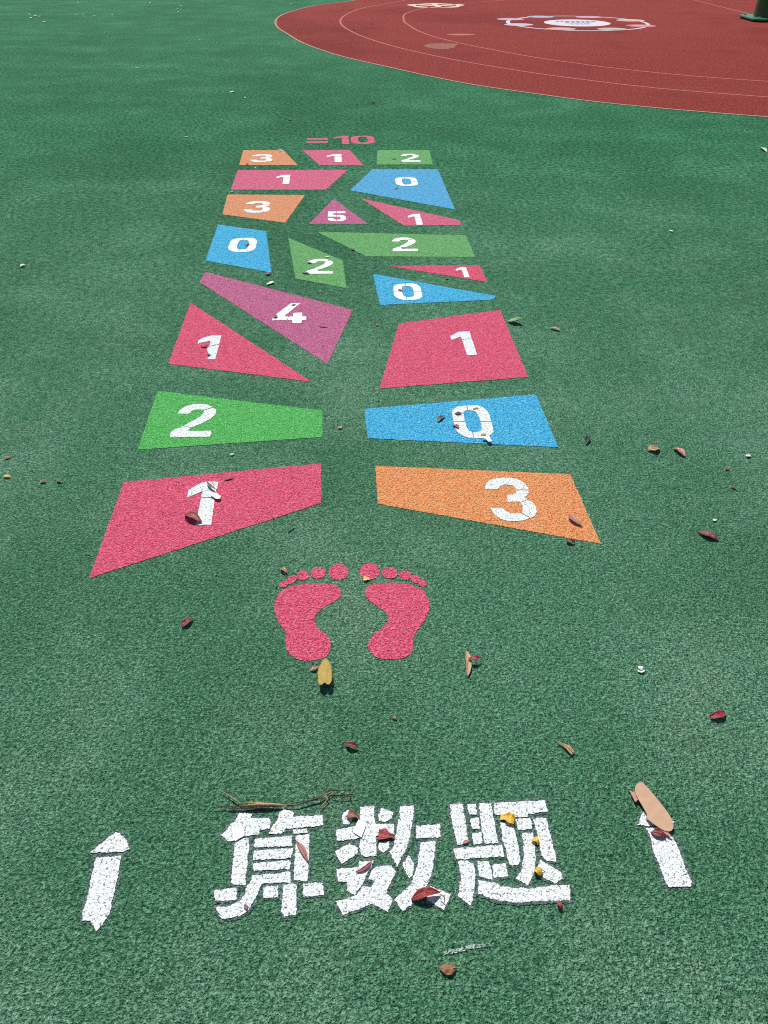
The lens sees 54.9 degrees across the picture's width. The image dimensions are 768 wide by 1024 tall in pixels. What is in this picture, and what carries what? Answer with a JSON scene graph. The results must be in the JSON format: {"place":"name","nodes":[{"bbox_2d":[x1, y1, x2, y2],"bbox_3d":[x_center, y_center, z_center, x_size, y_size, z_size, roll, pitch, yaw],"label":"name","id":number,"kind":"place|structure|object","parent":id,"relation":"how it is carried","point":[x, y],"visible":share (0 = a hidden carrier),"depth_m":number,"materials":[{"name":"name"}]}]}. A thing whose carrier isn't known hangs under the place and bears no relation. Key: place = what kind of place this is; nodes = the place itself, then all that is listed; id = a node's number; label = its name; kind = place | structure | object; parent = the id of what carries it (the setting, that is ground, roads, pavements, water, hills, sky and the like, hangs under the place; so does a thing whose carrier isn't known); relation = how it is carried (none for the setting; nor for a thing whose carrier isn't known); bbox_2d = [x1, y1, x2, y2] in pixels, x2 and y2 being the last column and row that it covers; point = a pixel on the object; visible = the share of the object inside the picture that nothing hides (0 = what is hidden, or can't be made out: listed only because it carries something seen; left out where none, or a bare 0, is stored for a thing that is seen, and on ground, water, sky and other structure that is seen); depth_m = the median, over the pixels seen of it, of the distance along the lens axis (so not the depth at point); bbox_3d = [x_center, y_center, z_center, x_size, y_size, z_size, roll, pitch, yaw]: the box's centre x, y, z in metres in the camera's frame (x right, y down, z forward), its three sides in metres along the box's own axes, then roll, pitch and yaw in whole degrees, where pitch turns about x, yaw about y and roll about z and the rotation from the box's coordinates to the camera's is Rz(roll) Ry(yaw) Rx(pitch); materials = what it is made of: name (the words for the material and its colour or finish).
{"place":"outdoors","nodes":[
{"label":"outdoors","id":0,"kind":"place"},
{"bbox_2d":[233,827,243,840],"bbox_3d":[-0.305,0.674,1.551,0.023,0.002,0.030,-7,39,-9],"label":"tape flap","id":1,"kind":"object","parent":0,"point":[238,832],"visible":1,"depth_m":1.55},
{"bbox_2d":[353,820,365,836],"bbox_3d":[-0.051,0.667,1.559,0.020,0.003,0.036,12,40,15],"label":"tape flap","id":2,"kind":"object","parent":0,"point":[359,828],"visible":1,"depth_m":1.56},
{"bbox_2d":[0,0,767,1023],"bbox_3d":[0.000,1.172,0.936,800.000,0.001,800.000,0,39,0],"label":"ground","id":3,"kind":"structure","parent":0,"point":[142,718],"depth_m":2.22,"materials":[{"name":"green rubber"}]},
{"bbox_2d":[80,829,132,933],"bbox_3d":[-0.565,0.734,1.482,0.092,0.002,0.208,0,39,0],"label":"painted arrow","id":4,"kind":"object","parent":3,"relation":"on","point":[101,890],"visible":1,"depth_m":1.48,"materials":[{"name":"white paint"}]},
{"bbox_2d":[181,618,192,626],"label":"fallen leaf","id":5,"kind":"object","parent":3,"relation":"on","point":[186,621],"visible":1,"depth_m":2.01,"materials":[{"name":"red plant"}]},
{"bbox_2d":[89,464,321,577],"bbox_3d":[-0.542,0.006,2.386,0.727,0.011,0.474,-6,39,-7],"label":"number tile","id":6,"kind":"object","parent":3,"relation":"on","point":[149,519],"visible":1,"depth_m":2.42,"materials":[{"name":"pink paint"}]},
{"bbox_2d":[184,511,201,522],"bbox_3d":[-0.612,0.014,2.363,0.076,0.020,0.030,26,46,29],"label":"fallen leaf","id":7,"kind":"object","parent":6,"relation":"on","point":[193,515],"visible":1,"depth_m":2.36,"materials":[{"name":"plant"}]},
{"bbox_2d":[138,391,322,449],"bbox_3d":[-0.578,-0.361,2.854,0.698,0.003,0.430,0,39,0],"label":"number tile","id":8,"kind":"object","parent":3,"relation":"on","point":[179,420],"visible":1,"depth_m":2.83,"materials":[{"name":"green paint"}]},
{"bbox_2d":[205,225,270,271],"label":"number tile","id":9,"kind":"object","parent":3,"relation":"on","point":[228,246],"visible":1,"depth_m":4.33,"materials":[{"name":"blue paint"}]},
{"bbox_2d":[168,303,310,381],"bbox_3d":[-0.787,-0.723,3.306,0.389,0.003,1.061,-27,46,-30],"label":"number tile","id":10,"kind":"object","parent":3,"relation":"on","point":[228,349],"visible":1,"depth_m":3.29,"materials":[{"name":"pink paint"}]},
{"bbox_2d":[220,791,294,808],"bbox_3d":[-0.275,0.632,1.595,0.176,0.007,0.039,7,39,8],"label":"dry straw","id":11,"kind":"object","parent":3,"relation":"on","point":[256,804],"visible":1,"depth_m":1.59,"materials":[{"name":"beige plant"}]},
{"bbox_2d":[223,194,304,222],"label":"number tile","id":12,"kind":"object","parent":3,"relation":"on","point":[278,208],"visible":1,"depth_m":4.98,"materials":[{"name":"orange paint"}]},
{"bbox_2d":[239,150,296,164],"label":"number tile","id":13,"kind":"object","parent":3,"relation":"on","point":[266,157],"visible":1,"depth_m":5.99,"materials":[{"name":"orange paint"}]},
{"bbox_2d":[211,807,326,922],"bbox_3d":[-0.232,0.712,1.509,0.237,0.002,0.239,0,39,0],"label":"painted character","id":14,"kind":"object","parent":3,"relation":"on","point":[277,859],"visible":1,"depth_m":1.50,"materials":[{"name":"white paint"}]},
{"bbox_2d":[293,839,307,861],"bbox_3d":[-0.169,0.693,1.523,0.011,0.006,0.061,-24,45,-27],"label":"fallen leaf","id":15,"kind":"object","parent":14,"relation":"on","point":[302,848],"visible":1,"depth_m":1.52,"materials":[{"name":"plant"}]},
{"bbox_2d":[200,272,352,363],"bbox_3d":[-0.482,-1.043,3.708,0.430,0.003,1.298,-26,46,-29],"label":"number tile","id":16,"kind":"object","parent":3,"relation":"on","point":[301,320],"visible":1,"depth_m":3.63,"materials":[{"name":"paint"}]},
{"bbox_2d":[231,170,346,189],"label":"number tile","id":17,"kind":"object","parent":3,"relation":"on","point":[285,179],"visible":1,"depth_m":5.50,"materials":[{"name":"pink paint"}]},
{"bbox_2d":[274,564,348,660],"bbox_3d":[-0.206,0.271,2.063,0.204,0.001,0.369,0,39,0],"label":"footprint","id":18,"kind":"object","parent":3,"relation":"on","point":[297,608],"visible":1,"depth_m":2.06,"materials":[{"name":"pink paint"}]},
{"bbox_2d":[288,238,345,287],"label":"number tile","id":19,"kind":"object","parent":3,"relation":"on","point":[321,268],"visible":1,"depth_m":4.11,"materials":[{"name":"green paint"}]},
{"bbox_2d":[318,659,331,684],"bbox_3d":[-0.149,0.404,1.873,0.039,0.022,0.099,0,39,0],"label":"fallen leaf","id":20,"kind":"object","parent":3,"relation":"on","point":[325,672],"visible":1,"depth_m":1.87,"materials":[{"name":"yellow plant"}]},
{"bbox_2d":[297,789,359,807],"bbox_3d":[-0.122,0.621,1.609,0.138,0.007,0.036,-10,40,-12],"label":"twig","id":21,"kind":"object","parent":3,"relation":"on","point":[326,793],"visible":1,"depth_m":1.61,"materials":[{"name":"wood"}]},
{"bbox_2d":[302,150,362,164],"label":"number tile","id":22,"kind":"object","parent":3,"relation":"on","point":[334,157],"visible":1,"depth_m":6.01,"materials":[{"name":"pink paint"}]},
{"bbox_2d":[309,199,367,223],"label":"number tile","id":23,"kind":"object","parent":3,"relation":"on","point":[333,211],"visible":1,"depth_m":4.81,"materials":[{"name":"paint"}]},
{"bbox_2d":[307,136,374,143],"bbox_3d":[-0.381,-3.272,6.501,0.600,0.001,0.322,0,39,0],"label":"painted sum","id":24,"kind":"object","parent":3,"relation":"on","point":[354,139],"visible":1,"depth_m":6.51,"materials":[{"name":"pink paint"}]},
{"bbox_2d":[345,741,358,747],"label":"fallen leaf","id":25,"kind":"object","parent":3,"relation":"on","point":[352,744],"visible":1,"depth_m":1.71,"materials":[{"name":"red plant"}]},
{"bbox_2d":[332,803,453,917],"bbox_3d":[0.015,0.707,1.516,0.246,0.002,0.239,0,39,0],"label":"painted character","id":26,"kind":"object","parent":3,"relation":"on","point":[419,871],"visible":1,"depth_m":1.51,"materials":[{"name":"white paint"}]},
{"bbox_2d":[346,809,358,817],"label":"fallen leaf","id":27,"kind":"object","parent":26,"relation":"on","point":[351,813],"visible":1,"depth_m":1.58,"materials":[{"name":"brown plant"}]},
{"bbox_2d":[356,861,371,871],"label":"fallen leaf","id":28,"kind":"object","parent":26,"relation":"on","point":[366,866],"visible":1,"depth_m":1.49,"materials":[{"name":"plant"}]},
{"bbox_2d":[377,828,394,839],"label":"fallen leaf","id":29,"kind":"object","parent":26,"relation":"on","point":[384,833],"visible":1,"depth_m":1.55,"materials":[{"name":"red plant"}]},
{"bbox_2d":[411,887,439,899],"bbox_3d":[0.082,0.747,1.446,0.058,0.018,0.021,0,39,0],"label":"fallen leaf","id":30,"kind":"object","parent":26,"relation":"on","point":[422,892],"visible":1,"depth_m":1.45,"materials":[{"name":"red plant"}]},
{"bbox_2d":[360,563,428,659],"bbox_3d":[0.028,0.268,2.067,0.199,0.001,0.370,0,39,0],"label":"footprint","id":31,"kind":"object","parent":3,"relation":"on","point":[404,607],"visible":1,"depth_m":2.06,"materials":[{"name":"pink paint"}]},
{"bbox_2d":[318,232,474,256],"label":"number tile","id":32,"kind":"object","parent":3,"relation":"on","point":[390,245],"visible":1,"depth_m":4.39,"materials":[{"name":"green paint"}]},
{"bbox_2d":[350,169,454,209],"bbox_3d":[0.116,-2.335,5.327,0.716,0.003,1.025,0,39,0],"label":"number tile","id":33,"kind":"object","parent":3,"relation":"on","point":[425,186],"visible":1,"depth_m":5.35,"materials":[{"name":"blue paint"}]},
{"bbox_2d":[376,150,432,164],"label":"number tile","id":34,"kind":"object","parent":3,"relation":"on","point":[410,157],"visible":1,"depth_m":6.01,"materials":[{"name":"green paint"}]},
{"bbox_2d":[361,198,460,225],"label":"number tile","id":35,"kind":"object","parent":3,"relation":"on","point":[405,216],"visible":1,"depth_m":4.80,"materials":[{"name":"pink paint"}]},
{"bbox_2d":[373,274,495,304],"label":"number tile","id":36,"kind":"object","parent":3,"relation":"on","point":[390,293],"visible":1,"depth_m":3.81,"materials":[{"name":"blue paint"}]},
{"bbox_2d":[392,265,486,281],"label":"number tile","id":37,"kind":"object","parent":3,"relation":"on","point":[473,272],"visible":1,"depth_m":4.07,"materials":[{"name":"pink paint"}]},
{"bbox_2d":[439,962,461,974],"bbox_3d":[0.121,0.833,1.348,0.042,0.006,0.021,0,39,0],"label":"fallen leaf","id":38,"kind":"object","parent":3,"relation":"on","point":[447,968],"visible":1,"depth_m":1.35,"materials":[{"name":"brown plant"}]},
{"bbox_2d":[380,310,527,388],"bbox_3d":[0.295,-0.754,3.345,0.627,0.003,0.787,0,39,0],"label":"number tile","id":39,"kind":"object","parent":3,"relation":"on","point":[480,346],"visible":1,"depth_m":3.29,"materials":[{"name":"pink paint"}]},
{"bbox_2d":[365,394,557,446],"bbox_3d":[0.280,-0.361,2.845,0.713,0.013,0.386,0,39,0],"label":"number tile","id":40,"kind":"object","parent":3,"relation":"on","point":[517,420],"visible":1,"depth_m":2.83,"materials":[{"name":"blue paint"}]},
{"bbox_2d":[444,943,489,954],"bbox_3d":[0.155,0.815,1.382,0.089,0.001,0.010,-6,39,-8],"label":"paint scuff","id":41,"kind":"object","parent":3,"relation":"on","point":[463,949],"visible":1,"depth_m":1.38,"materials":[{"name":"white paint"}]},
{"bbox_2d":[466,651,471,675],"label":"fallen leaf","id":42,"kind":"object","parent":3,"relation":"on","point":[468,664],"visible":1,"depth_m":1.90,"materials":[{"name":"beige plant"}]},
{"bbox_2d":[468,655,480,659],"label":"fallen leaf","id":43,"kind":"object","parent":3,"relation":"on","point":[474,657],"visible":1,"depth_m":1.91,"materials":[{"name":"red plant"}]},
{"bbox_2d":[375,466,600,543],"bbox_3d":[0.319,-0.034,2.443,0.730,0.003,0.366,3,39,4],"label":"number tile","id":44,"kind":"object","parent":3,"relation":"on","point":[545,503],"visible":1,"depth_m":2.46,"materials":[{"name":"orange paint"}]},
{"bbox_2d":[568,514,581,525],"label":"fallen leaf","id":45,"kind":"object","parent":44,"relation":"on","point":[574,519],"visible":1,"depth_m":2.36,"materials":[{"name":"plant"}]},
{"bbox_2d":[447,797,572,907],"bbox_3d":[0.255,0.697,1.528,0.238,0.002,0.235,0,39,0],"label":"painted character","id":46,"kind":"object","parent":3,"relation":"on","point":[525,854],"visible":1,"depth_m":1.52,"materials":[{"name":"white paint"}]},
{"bbox_2d":[500,812,514,823],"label":"fallen leaf","id":47,"kind":"object","parent":46,"relation":"on","point":[508,817],"visible":1,"depth_m":1.57,"materials":[{"name":"yellow plant"}]},
{"bbox_2d":[531,836,539,844],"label":"fallen leaf","id":48,"kind":"object","parent":46,"relation":"on","point":[535,839],"visible":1,"depth_m":1.53,"materials":[{"name":"yellow plant"}]},
{"bbox_2d":[534,867,545,875],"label":"fallen leaf","id":49,"kind":"object","parent":46,"relation":"on","point":[538,870],"visible":1,"depth_m":1.48,"materials":[{"name":"yellow plant"}]},
{"bbox_2d":[508,317,521,321],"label":"fallen leaf","id":50,"kind":"object","parent":3,"relation":"on","point":[514,319],"visible":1,"depth_m":3.53,"materials":[{"name":"green plant"}]},
{"bbox_2d":[276,0,767,115],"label":"court","id":51,"kind":"object","parent":3,"relation":"on","point":[693,39],"visible":1,"depth_m":11.45,"materials":[{"name":"red rubber"}]},
{"bbox_2d":[408,3,462,7],"bbox_3d":[1.188,-11.614,16.943,1.320,0.006,1.145,0,39,0],"label":"court emblem","id":52,"kind":"object","parent":51,"relation":"on","point":[437,5],"visible":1,"depth_m":16.90,"materials":[{"name":"beige paint"}]},
{"bbox_2d":[424,43,457,48],"bbox_3d":[0.861,-7.177,11.391,0.501,0.001,0.690,7,39,9],"label":"worn patch","id":53,"kind":"object","parent":51,"relation":"on","point":[441,46],"visible":1,"depth_m":11.44,"materials":[{"name":"pink rubber"}]},
{"bbox_2d":[274,0,767,116],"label":"court line","id":54,"kind":"object","parent":51,"relation":"on","point":[475,84],"visible":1,"depth_m":8.86,"materials":[{"name":"beige paint"}]},
{"bbox_2d":[339,0,765,96],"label":"court line","id":55,"kind":"object","parent":51,"relation":"on","point":[512,69],"visible":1,"depth_m":9.75,"materials":[{"name":"paint"}]},
{"bbox_2d":[498,16,654,30],"bbox_3d":[3.631,-9.269,14.008,2.839,0.004,2.683,0,39,0],"label":"court emblem","id":56,"kind":"object","parent":51,"relation":"on","point":[570,22],"visible":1,"depth_m":13.91,"materials":[{"name":"paint"}]},
{"bbox_2d":[403,0,758,80],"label":"court line","id":57,"kind":"object","parent":51,"relation":"on","point":[544,58],"visible":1,"depth_m":10.58,"materials":[{"name":"paint"}]},
{"bbox_2d":[739,0,767,21],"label":"court post","id":58,"kind":"object","parent":51,"relation":"on","point":[760,14],"visible":1,"depth_m":14.20,"materials":[{"name":"green metal"}]},
{"bbox_2d":[558,742,574,754],"bbox_3d":[0.422,0.543,1.712,0.014,0.005,0.046,-26,46,-29],"label":"fallen leaf","id":59,"kind":"object","parent":3,"relation":"on","point":[571,751],"visible":1,"depth_m":1.71,"materials":[{"name":"brown plant"}]},
{"bbox_2d":[648,443,659,450],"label":"fallen leaf","id":60,"kind":"object","parent":3,"relation":"on","point":[653,447],"visible":1,"depth_m":2.68,"materials":[{"name":"brown plant"}]},
{"bbox_2d":[635,808,695,889],"bbox_3d":[0.579,0.694,1.532,0.095,0.002,0.173,0,39,0],"label":"painted arrow","id":61,"kind":"object","parent":3,"relation":"on","point":[669,859],"visible":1,"depth_m":1.51,"materials":[{"name":"white paint"}]},
{"bbox_2d":[630,782,672,836],"bbox_3d":[0.577,0.638,1.585,0.049,0.005,0.126,-16,41,-19],"label":"dry leaf","id":62,"kind":"object","parent":61,"relation":"on","point":[658,816],"visible":1,"depth_m":1.59,"materials":[{"name":"brown plant"}]},
{"bbox_2d":[651,828,665,837],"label":"fallen leaf","id":63,"kind":"object","parent":61,"relation":"on","point":[657,832],"visible":1,"depth_m":1.55,"materials":[{"name":"red plant"}]},
{"bbox_2d":[674,447,684,455],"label":"fallen leaf","id":64,"kind":"object","parent":3,"relation":"on","point":[681,450],"visible":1,"depth_m":2.67,"materials":[{"name":"pink plant"}]},
{"bbox_2d":[699,530,718,539],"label":"fallen leaf","id":65,"kind":"object","parent":3,"relation":"on","point":[710,534],"visible":1,"depth_m":2.30,"materials":[{"name":"red plant"}]},
{"bbox_2d":[709,710,725,717],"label":"fallen leaf","id":66,"kind":"object","parent":3,"relation":"on","point":[718,714],"visible":1,"depth_m":1.78,"materials":[{"name":"red plant"}]}
]}

